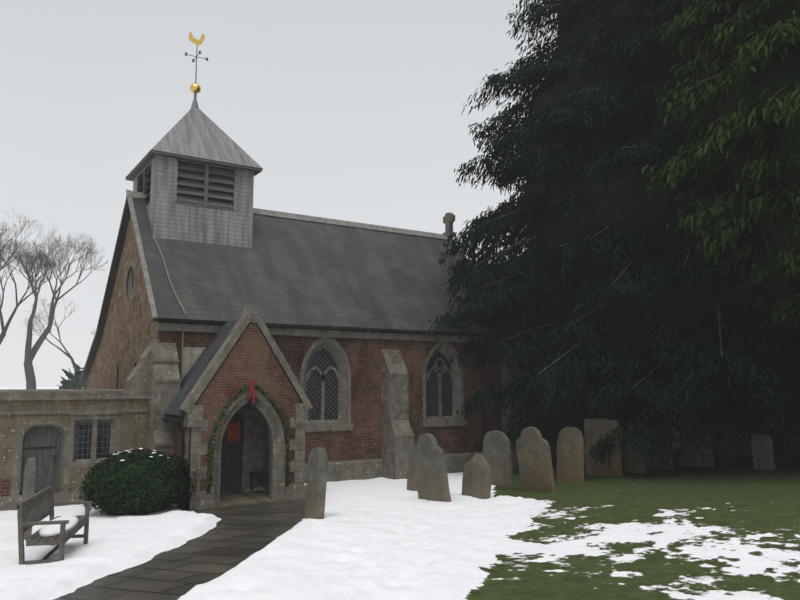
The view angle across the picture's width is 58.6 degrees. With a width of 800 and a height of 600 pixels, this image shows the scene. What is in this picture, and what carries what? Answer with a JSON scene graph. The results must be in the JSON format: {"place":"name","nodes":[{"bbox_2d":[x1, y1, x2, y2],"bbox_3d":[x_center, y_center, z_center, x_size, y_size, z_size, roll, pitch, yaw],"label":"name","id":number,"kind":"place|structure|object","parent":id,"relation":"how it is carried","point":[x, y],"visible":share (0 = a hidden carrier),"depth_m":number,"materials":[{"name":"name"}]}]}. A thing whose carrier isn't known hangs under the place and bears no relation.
{"place":"outdoors","nodes":[
{"label":"outdoors","id":0,"kind":"place"},
{"bbox_2d":[0,399,149,495],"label":"vestry walls","id":1,"kind":"structure","parent":0,"point":[134,430],"depth_m":16.69,"materials":[{"name":"beige stone"}]},
{"bbox_2d":[11,421,69,495],"bbox_3d":[-8.263,4.008,16.412,1.180,2.416,0.158,4,-8,-33],"label":"door surround","id":2,"kind":"object","parent":1,"relation":"in","point":[22,429],"visible":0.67,"depth_m":16.39,"materials":[{"name":"grey stone"}]},
{"bbox_2d":[20,426,61,494],"bbox_3d":[-8.309,3.907,16.495,0.860,1.998,0.090,4,-8,-33],"label":"wooden door","id":3,"kind":"structure","parent":2,"relation":"in","point":[48,472],"depth_m":16.55,"materials":[{"name":"grey wood"}]},
{"bbox_2d":[0,449,146,496],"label":"vestry brick patches","id":4,"kind":"object","parent":1,"relation":"attached to","point":[4,487],"visible":0.16,"depth_m":15.94,"materials":[{"name":"red brick"}]},
{"bbox_2d":[68,411,122,468],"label":"vestry window frames","id":5,"kind":"structure","parent":1,"relation":"in","point":[96,418],"depth_m":17.03,"materials":[{"name":"grey stone"}]},
{"bbox_2d":[76,423,110,458],"bbox_3d":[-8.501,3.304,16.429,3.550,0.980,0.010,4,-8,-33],"label":"window glazing","id":6,"kind":"structure","parent":5,"relation":"in","point":[83,449],"depth_m":17.12,"materials":[{"name":"grey glass"}]},
{"bbox_2d":[238,403,255,410],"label":"porch ceiling","id":7,"kind":"structure","parent":0,"point":[244,407],"depth_m":17.53,"materials":[{"name":"wood"}]},
{"bbox_2d":[248,398,255,406],"bbox_3d":[-3.594,2.365,17.358,0.140,0.470,0.140,4,-8,-33],"label":"porch lantern","id":8,"kind":"object","parent":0,"point":[251,404],"visible":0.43,"depth_m":17.28,"materials":[{"name":"black metal"}]},
{"bbox_2d":[0,0,557,386],"label":"sky","id":9,"kind":"structure","parent":0,"point":[348,110],"materials":[{"name":"white"}]},
{"bbox_2d":[0,387,799,599],"bbox_3d":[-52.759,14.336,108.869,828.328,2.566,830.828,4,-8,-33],"label":"ground","id":10,"kind":"structure","parent":0,"point":[725,528],"depth_m":10.40,"materials":[{"name":"white snow"}]},
{"bbox_2d":[22,458,36,539],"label":"tall headstone","id":11,"kind":"object","parent":10,"relation":"on","point":[30,480],"visible":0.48,"depth_m":12.16,"materials":[{"name":"grey stone"}]},
{"bbox_2d":[0,207,71,344],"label":"bare tree","id":12,"kind":"object","parent":10,"relation":"on","point":[5,328],"visible":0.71,"depth_m":73.94,"materials":[{"name":"grey plant"}]},
{"bbox_2d":[0,229,107,388],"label":"bare tree","id":13,"kind":"object","parent":10,"relation":"on","point":[30,353],"visible":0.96,"depth_m":73.85,"materials":[{"name":"grey plant"}]},
{"bbox_2d":[16,486,92,564],"bbox_3d":[-5.166,3.385,10.717,0.675,0.930,1.770,2,-7,-13],"label":"garden bench","id":14,"kind":"object","parent":10,"relation":"on","point":[59,532],"visible":0.98,"depth_m":10.26,"materials":[{"name":"grey wood"}]},
{"bbox_2d":[22,297,94,372],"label":"bare tree","id":15,"kind":"object","parent":10,"relation":"on","point":[66,353],"visible":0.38,"depth_m":82.38,"materials":[{"name":"grey plant"}]},
{"bbox_2d":[58,362,85,388],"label":"evergreen tree","id":16,"kind":"object","parent":10,"relation":"on","point":[73,383],"visible":0.33,"depth_m":62.73,"materials":[{"name":"green plant"}]},
{"bbox_2d":[0,389,150,510],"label":"wall coping","id":17,"kind":"object","parent":10,"relation":"on","point":[8,503],"visible":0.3,"depth_m":16.68,"materials":[{"name":"grey stone"}]},
{"bbox_2d":[78,448,196,514],"bbox_3d":[-5.753,4.033,15.770,2.550,1.483,1.970,4,-8,-33],"label":"shrub","id":18,"kind":"object","parent":10,"relation":"on","point":[132,489],"depth_m":15.14,"materials":[{"name":"green plant"}]},
{"bbox_2d":[112,448,169,460],"bbox_3d":[-5.694,3.377,15.643,1.150,0.221,0.664,4,-8,-33],"label":"snow shrub","id":19,"kind":"object","parent":18,"relation":"on","point":[132,449],"visible":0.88,"depth_m":15.62,"materials":[{"name":"white snow"}]},
{"bbox_2d":[125,339,159,390],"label":"buttress","id":20,"kind":"structure","parent":10,"relation":"on","point":[138,378],"depth_m":17.91,"materials":[{"name":"stone"}]},
{"bbox_2d":[148,342,181,461],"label":"buttress","id":21,"kind":"structure","parent":10,"relation":"on","point":[165,381],"depth_m":17.63,"materials":[{"name":"stone"}]},
{"bbox_2d":[182,347,269,490],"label":"porch interior wall","id":22,"kind":"structure","parent":10,"relation":"on","point":[256,450],"depth_m":19.16,"materials":[{"name":"grey stone"}]},
{"bbox_2d":[222,418,243,444],"bbox_3d":[-4.436,3.481,18.895,0.600,0.700,0.035,4,-8,-33],"label":"notice board frame","id":23,"kind":"object","parent":22,"relation":"attached to","point":[225,441],"visible":0.57,"depth_m":18.93,"materials":[{"name":"wood"}]},
{"bbox_2d":[227,422,240,440],"bbox_3d":[-4.410,3.479,18.883,0.370,0.500,0.009,4,-8,-33],"label":"porch poster","id":24,"kind":"object","parent":23,"relation":"attached to","point":[233,431],"visible":0.86,"depth_m":18.88,"materials":[{"name":"red paper"}]},
{"bbox_2d":[173,322,304,493],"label":"porch walls","id":25,"kind":"structure","parent":10,"relation":"on","point":[250,356],"depth_m":17.33,"materials":[{"name":"brown brick"}]},
{"bbox_2d":[162,417,184,507],"bbox_3d":[-5.558,3.863,17.184,0.260,2.043,1.731,4,-8,-33],"label":"drainpipe","id":26,"kind":"object","parent":25,"relation":"attached to","point":[175,420],"visible":0.67,"depth_m":16.69,"materials":[{"name":"black metal"}]},
{"bbox_2d":[164,320,237,416],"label":"porch roof","id":27,"kind":"structure","parent":25,"relation":"attached to","point":[199,365],"depth_m":17.90,"materials":[{"name":"stone"}]},
{"bbox_2d":[174,417,305,510],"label":"quoins","id":28,"kind":"object","parent":25,"relation":"attached to","point":[201,500],"visible":0.42,"depth_m":16.52,"materials":[{"name":"grey stone"}]},
{"bbox_2d":[179,303,312,426],"bbox_3d":[-3.696,1.571,17.498,3.288,2.950,0.390,4,-8,-33],"label":"porch gable coping","id":29,"kind":"object","parent":25,"relation":"on","point":[193,415],"visible":0.85,"depth_m":17.34,"materials":[{"name":"grey stone"}]},
{"bbox_2d":[210,390,285,507],"bbox_3d":[-3.704,3.727,17.259,1.860,3.172,0.342,4,-8,-33],"label":"porch archway","id":30,"kind":"object","parent":25,"relation":"attached to","point":[264,408],"visible":0.77,"depth_m":17.49,"materials":[{"name":"grey stone"}]},
{"bbox_2d":[205,384,290,490],"bbox_3d":[-3.584,3.250,17.121,2.156,2.478,0.176,4,-8,-33],"label":"garland","id":31,"kind":"object","parent":30,"relation":"attached to","point":[212,454],"visible":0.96,"depth_m":17.00},
{"bbox_2d":[249,381,254,403],"bbox_3d":[-3.583,2.239,17.224,0.160,0.550,0.040,4,-8,-33],"label":"ribbon bow","id":32,"kind":"object","parent":31,"relation":"attached to","point":[252,383],"visible":0.98,"depth_m":17.22,"materials":[{"name":"red fabric"}]},
{"bbox_2d":[214,491,280,507],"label":"porch floor","id":33,"kind":"structure","parent":10,"relation":"on","point":[234,498],"depth_m":17.64,"materials":[{"name":"stone"}]},
{"bbox_2d":[249,471,268,489],"bbox_3d":[-3.478,4.790,18.510,0.360,0.510,1.530,4,-8,-33],"label":"porch bench","id":34,"kind":"object","parent":33,"relation":"on","point":[263,474],"visible":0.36,"depth_m":18.92,"materials":[{"name":"wood"}]},
{"bbox_2d":[86,215,512,463],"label":"church nave","id":35,"kind":"structure","parent":10,"relation":"on","point":[130,332],"depth_m":21.55,"materials":[{"name":"brick"}]},
{"bbox_2d":[79,332,102,384],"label":"roof verge","id":36,"kind":"structure","parent":35,"relation":"on","point":[90,358],"depth_m":25.51,"materials":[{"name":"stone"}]},
{"bbox_2d":[96,197,129,332],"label":"roof verge","id":37,"kind":"structure","parent":35,"relation":"on","point":[124,222],"depth_m":22.94,"materials":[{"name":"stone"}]},
{"bbox_2d":[443,212,455,236],"bbox_3d":[1.938,-2.967,28.124,0.346,0.966,0.570,4,-8,-33],"label":"gable cross","id":38,"kind":"object","parent":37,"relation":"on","point":[448,219],"visible":0.96,"depth_m":28.00,"materials":[{"name":"stone"}]},
{"bbox_2d":[115,259,137,383],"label":"window frames","id":39,"kind":"structure","parent":35,"relation":"attached to","point":[131,274],"depth_m":21.64,"materials":[{"name":"stone"}]},
{"bbox_2d":[133,155,253,247],"bbox_3d":[-6.609,-2.401,22.509,2.960,3.520,2.960,4,-8,-33],"label":"bell turret","id":40,"kind":"object","parent":35,"relation":"on","point":[169,217],"visible":0.36,"depth_m":21.22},
{"bbox_2d":[137,159,236,210],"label":"louvres","id":41,"kind":"object","parent":40,"relation":"in","point":[206,177],"visible":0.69,"depth_m":21.41,"materials":[{"name":"grey wood"}]},
{"bbox_2d":[125,107,262,177],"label":"turret roof","id":42,"kind":"structure","parent":40,"relation":"on","point":[196,133],"depth_m":21.85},
{"bbox_2d":[126,150,261,180],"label":"roof eaves","id":43,"kind":"object","parent":40,"relation":"attached to","point":[151,155],"visible":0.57,"depth_m":21.43,"materials":[{"name":"grey wood"}]},
{"bbox_2d":[185,46,207,108],"bbox_3d":[-6.609,-7.248,23.074,0.580,2.420,0.580,28,-29,-76],"label":"turret finial","id":44,"kind":"object","parent":40,"relation":"attached to","point":[194,104],"visible":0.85,"depth_m":22.97,"materials":[{"name":"grey metal"}]},
{"bbox_2d":[188,32,205,93],"bbox_3d":[-6.607,-7.697,23.126,0.503,2.084,0.335,0,-7,-1],"label":"weathervane","id":45,"kind":"object","parent":44,"relation":"attached to","point":[195,87],"visible":0.94,"depth_m":23.08,"materials":[{"name":"gold metal"}]},
{"bbox_2d":[220,412,242,492],"bbox_3d":[-4.671,3.892,18.750,1.100,2.350,0.050,4,-8,-33],"label":"church door","id":46,"kind":"structure","parent":35,"relation":"in","point":[231,468],"depth_m":18.81,"materials":[{"name":"grey wood"}]},
{"bbox_2d":[127,197,514,336],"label":"church roof","id":47,"kind":"structure","parent":35,"relation":"on","point":[288,272],"depth_m":22.03,"materials":[{"name":"grey tile"}]},
{"bbox_2d":[126,189,157,317],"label":"verge stones","id":48,"kind":"object","parent":47,"relation":"attached to","point":[143,261],"visible":1,"depth_m":19.41,"materials":[{"name":"stone"}]},
{"bbox_2d":[152,234,186,378],"bbox_3d":[-6.287,0.436,19.164,0.139,4.840,2.325,6,-9,-43],"label":"lightning conductor","id":49,"kind":"object","parent":47,"relation":"attached to","point":[179,302],"visible":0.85,"depth_m":18.53,"materials":[{"name":"green"}]},
{"bbox_2d":[126,191,452,239],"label":"nave ridge tiles","id":50,"kind":"object","parent":47,"relation":"on","point":[135,194],"visible":0.5,"depth_m":25.27,"materials":[{"name":"grey stone"}]},
{"bbox_2d":[300,337,350,424],"bbox_3d":[-2.223,2.293,20.780,1.640,2.597,0.326,4,-8,-33],"label":"window surround","id":51,"kind":"object","parent":35,"relation":"attached to","point":[333,347],"visible":0.77,"depth_m":20.94,"materials":[{"name":"grey stone"}]},
{"bbox_2d":[306,348,337,419],"bbox_3d":[-2.273,2.475,20.838,1.080,2.187,0.001,4,-8,-33],"label":"window glazing","id":52,"kind":"structure","parent":51,"relation":"in","point":[322,359],"depth_m":20.86,"materials":[{"name":"grey glass"}]},
{"bbox_2d":[305,419,352,431],"bbox_3d":[-2.179,3.619,20.556,1.720,0.310,0.290,4,-8,-33],"label":"window sill","id":53,"kind":"structure","parent":35,"relation":"attached to","point":[327,427],"depth_m":20.52,"materials":[{"name":"grey stone"}]},
{"bbox_2d":[156,322,509,342],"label":"stone cornice","id":54,"kind":"structure","parent":35,"relation":"attached to","point":[181,327],"depth_m":20.79,"materials":[{"name":"stone"}]},
{"bbox_2d":[423,341,463,420],"bbox_3d":[1.324,2.557,23.052,1.640,2.597,0.326,4,-8,-33],"label":"window surround","id":55,"kind":"object","parent":35,"relation":"attached to","point":[447,350],"visible":0.83,"depth_m":23.20,"materials":[{"name":"grey stone"}]},
{"bbox_2d":[427,352,451,416],"bbox_3d":[1.273,2.740,23.109,1.080,2.187,0.001,4,-8,-33],"label":"window tracery","id":56,"kind":"object","parent":55,"relation":"in","point":[432,395],"visible":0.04,"depth_m":23.11,"materials":[{"name":"grey glass"}]},
{"bbox_2d":[422,416,466,426],"bbox_3d":[1.368,3.884,22.828,1.720,0.310,0.290,4,-8,-33],"label":"window sill","id":57,"kind":"structure","parent":35,"relation":"attached to","point":[441,423],"depth_m":22.75,"materials":[{"name":"grey stone"}]},
{"bbox_2d":[305,447,327,518],"bbox_3d":[-1.610,3.722,13.645,0.225,1.797,0.510,7,-6,-32],"label":"headstone","id":58,"kind":"object","parent":10,"relation":"on","point":[317,467],"visible":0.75,"depth_m":13.51,"materials":[{"name":"grey stone"}]},
{"bbox_2d":[304,452,482,482],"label":"stone plinth","id":59,"kind":"structure","parent":10,"relation":"on","point":[356,470],"depth_m":20.96,"materials":[{"name":"stone"}]},
{"bbox_2d":[381,349,414,479],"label":"buttress","id":60,"kind":"structure","parent":10,"relation":"on","point":[397,438],"depth_m":21.26,"materials":[{"name":"stone"}]},
{"bbox_2d":[407,443,416,490],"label":"headstone","id":61,"kind":"object","parent":10,"relation":"on","point":[411,483],"visible":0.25,"depth_m":17.42,"materials":[{"name":"grey stone"}]},
{"bbox_2d":[413,433,450,501],"bbox_3d":[0.680,3.836,15.489,0.177,1.860,1.077,-4,-5,-33],"label":"headstone","id":62,"kind":"object","parent":10,"relation":"on","point":[431,475],"visible":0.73,"depth_m":15.36,"materials":[{"name":"grey stone"}]},
{"bbox_2d":[461,453,492,498],"bbox_3d":[1.662,4.025,15.502,0.155,1.349,0.870,11,-10,-32],"label":"headstone","id":63,"kind":"object","parent":10,"relation":"on","point":[477,477],"visible":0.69,"depth_m":15.44,"materials":[{"name":"grey stone"}]},
{"bbox_2d":[483,430,512,489],"bbox_3d":[2.334,4.000,17.061,0.152,1.727,0.974,0,-2,-33],"label":"headstone","id":64,"kind":"object","parent":10,"relation":"on","point":[497,453],"visible":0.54,"depth_m":16.90,"materials":[{"name":"grey stone"}]},
{"bbox_2d":[500,354,528,471],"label":"buttress","id":65,"kind":"structure","parent":10,"relation":"on","point":[507,371],"depth_m":23.94,"materials":[{"name":"stone"}]},
{"bbox_2d":[516,426,555,492],"bbox_3d":[3.055,3.767,16.085,0.175,1.804,0.986,-5,-4,-33],"label":"headstone","id":66,"kind":"object","parent":10,"relation":"on","point":[534,459],"visible":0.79,"depth_m":15.98,"materials":[{"name":"grey stone"}]},
{"bbox_2d":[556,427,584,481],"bbox_3d":[4.183,3.962,17.509,0.158,1.662,0.828,10,-13,-32],"label":"headstone","id":67,"kind":"object","parent":10,"relation":"on","point":[570,454],"visible":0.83,"depth_m":17.45,"materials":[{"name":"grey stone"}]},
{"bbox_2d":[518,362,647,462],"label":"church wall","id":68,"kind":"structure","parent":10,"relation":"on","point":[552,442],"depth_m":25.92,"materials":[{"name":"brick"}]},
{"bbox_2d":[485,278,535,355],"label":"chancel roof","id":69,"kind":"structure","parent":68,"relation":"on","point":[518,322],"depth_m":26.78,"materials":[{"name":"tile"}]},
{"bbox_2d":[584,419,622,476],"bbox_3d":[5.152,3.914,18.098,0.176,1.780,1.077,2,-7,-33],"label":"headstone","id":70,"kind":"object","parent":10,"relation":"on","point":[594,429],"visible":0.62,"depth_m":18.05,"materials":[{"name":"grey stone"}]},
{"bbox_2d":[426,0,799,470],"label":"yew tree","id":71,"kind":"object","parent":10,"relation":"on","point":[756,392],"depth_m":19.38,"materials":[{"name":"green plant"}]},
{"bbox_2d":[623,426,646,472],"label":"headstone","id":72,"kind":"object","parent":10,"relation":"on","point":[631,463],"visible":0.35,"depth_m":18.29,"materials":[{"name":"grey stone"}]},
{"bbox_2d":[648,434,672,468],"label":"headstone","id":73,"kind":"object","parent":10,"relation":"on","point":[659,464],"visible":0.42,"depth_m":18.65,"materials":[{"name":"grey stone"}]},
{"bbox_2d":[523,0,799,384],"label":"yew tree","id":74,"kind":"object","parent":10,"relation":"on","point":[624,199],"visible":0.31,"depth_m":20.11,"materials":[{"name":"green plant"}]},
{"bbox_2d":[679,430,713,466],"bbox_3d":[7.736,4.050,18.607,0.158,1.276,0.927,4,-8,-33],"label":"headstone","id":75,"kind":"object","parent":10,"relation":"on","point":[690,457],"visible":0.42,"depth_m":18.57,"materials":[{"name":"grey stone"}]},
{"bbox_2d":[640,0,799,331],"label":"yew tree","id":76,"kind":"object","parent":10,"relation":"on","point":[723,38],"depth_m":15.01,"materials":[{"name":"green plant"}]},
{"bbox_2d":[720,0,799,278],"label":"cypress tree","id":77,"kind":"object","parent":10,"relation":"on","point":[785,139],"visible":0.42,"depth_m":14.78,"materials":[{"name":"green plant"}]},
{"bbox_2d":[751,435,774,469],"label":"headstone","id":78,"kind":"object","parent":10,"relation":"on","point":[762,452],"visible":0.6,"depth_m":16.94,"materials":[{"name":"grey stone"}]}
]}

